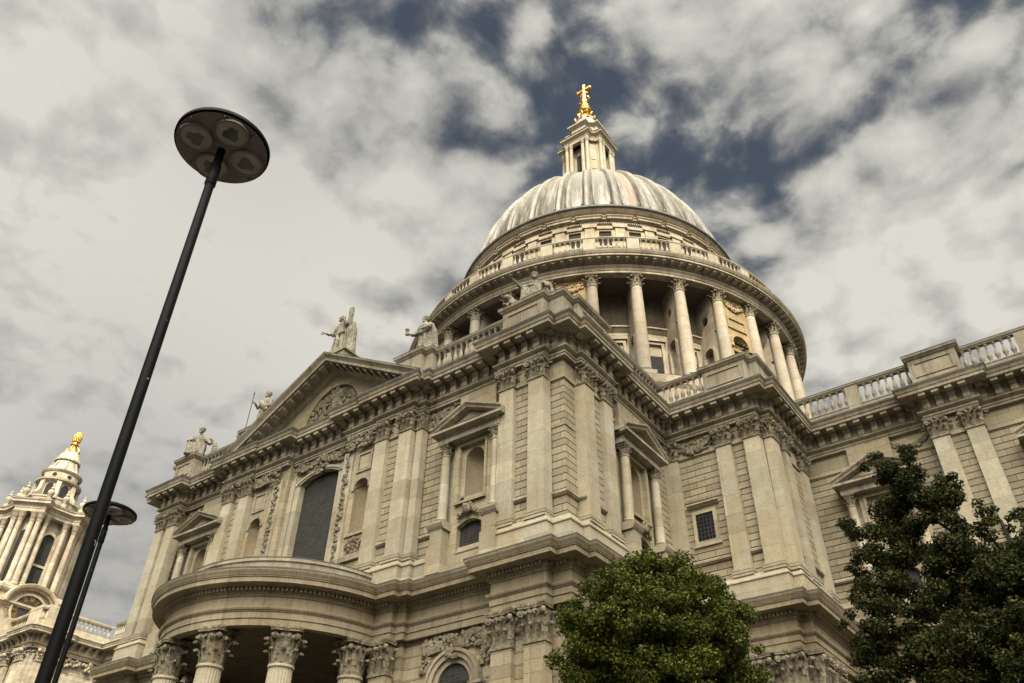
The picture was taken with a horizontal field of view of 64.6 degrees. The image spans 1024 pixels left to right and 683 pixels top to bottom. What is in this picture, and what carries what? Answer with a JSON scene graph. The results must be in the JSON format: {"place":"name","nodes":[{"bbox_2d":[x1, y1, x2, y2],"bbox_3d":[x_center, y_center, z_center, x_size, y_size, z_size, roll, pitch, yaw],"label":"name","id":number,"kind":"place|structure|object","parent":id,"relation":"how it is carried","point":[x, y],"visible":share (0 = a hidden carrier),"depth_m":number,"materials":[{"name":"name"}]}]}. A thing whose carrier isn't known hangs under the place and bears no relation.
{"place":"outdoors","nodes":[
{"label":"outdoors","id":0,"kind":"place"},
{"bbox_2d":[0,432,114,682],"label":"bell tower","id":1,"kind":"structure","parent":0,"point":[44,521],"depth_m":105.30,"materials":[{"name":"stone"}]},
{"bbox_2d":[0,0,1023,640],"label":"sky","id":2,"kind":"structure","parent":0,"point":[862,160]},
{"label":"ground","id":3,"kind":"structure","parent":0,"visible":0},
{"bbox_2d":[52,500,136,682],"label":"street lamp","id":4,"kind":"object","parent":3,"relation":"on","point":[119,514],"visible":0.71,"depth_m":15.99,"materials":[{"name":"black metal"}]},
{"bbox_2d":[34,107,269,682],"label":"street lamp","id":5,"kind":"object","parent":3,"relation":"on","point":[214,145],"visible":1,"depth_m":8.19,"materials":[{"name":"black metal"}]},
{"bbox_2d":[90,84,1023,682],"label":"cathedral","id":6,"kind":"structure","parent":3,"relation":"on","point":[482,488],"depth_m":46.79,"materials":[{"name":"stone"}]},
{"bbox_2d":[183,427,218,455],"bbox_3d":[-24.324,8.020,63.491,2.259,3.295,2.096,-2,-38,4],"label":"statue","id":7,"kind":"object","parent":6,"relation":"on","point":[200,443],"visible":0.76,"depth_m":63.19,"materials":[{"name":"stone"}]},
{"bbox_2d":[245,391,272,427],"bbox_3d":[-18.607,5.236,60.535,1.708,3.700,1.294,-24,-44,28],"label":"statue","id":8,"kind":"object","parent":6,"relation":"on","point":[265,404],"visible":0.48,"depth_m":60.64,"materials":[{"name":"stone"}]},
{"bbox_2d":[277,448,348,560],"bbox_3d":[-12.232,11.118,49.808,5.400,9.331,0.806,-24,-44,28],"label":"window","id":9,"kind":"structure","parent":6,"relation":"in","point":[308,523],"depth_m":50.86,"materials":[{"name":"grey glass"}]},
{"bbox_2d":[321,307,356,352],"bbox_3d":[-12.399,-0.822,58.853,2.586,4.626,1.248,-14,-41,18],"label":"statue","id":10,"kind":"object","parent":6,"relation":"on","point":[344,332],"visible":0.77,"depth_m":58.29,"materials":[{"name":"stone"}]},
{"bbox_2d":[405,315,437,347],"bbox_3d":[-5.807,-0.325,52.999,2.323,3.598,1.140,-14,-41,18],"label":"statue","id":11,"kind":"object","parent":6,"relation":"on","point":[426,332],"visible":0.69,"depth_m":52.67,"materials":[{"name":"stone"}]},
{"bbox_2d":[418,624,489,682],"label":"window","id":12,"kind":"structure","parent":6,"relation":"in","point":[455,664],"depth_m":37.79,"materials":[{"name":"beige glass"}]},
{"bbox_2d":[503,271,553,305],"bbox_3d":[1.127,-3.025,48.577,3.364,3.136,1.808,-11,-40,16],"label":"statue","id":13,"kind":"object","parent":6,"relation":"on","point":[534,285],"visible":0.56,"depth_m":48.15,"materials":[{"name":"stone"}]},
{"bbox_2d":[686,497,722,548],"bbox_3d":[11.098,10.437,46.521,1.930,2.660,0.320,-24,-44,28],"label":"window frame","id":14,"kind":"structure","parent":6,"relation":"in","point":[705,522],"depth_m":46.56,"materials":[{"name":"stone"}]},
{"bbox_2d":[901,664,975,682],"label":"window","id":15,"kind":"structure","parent":6,"relation":"in","point":[912,678],"depth_m":42.35,"materials":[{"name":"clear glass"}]},
{"bbox_2d":[542,547,773,682],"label":"tree","id":16,"kind":"object","parent":3,"relation":"on","point":[656,624],"visible":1,"depth_m":19.26,"materials":[{"name":"green plant"}]},
{"bbox_2d":[833,443,1023,682],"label":"tree","id":17,"kind":"object","parent":3,"relation":"on","point":[991,636],"visible":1,"depth_m":22.54,"materials":[{"name":"green plant"}]}
]}

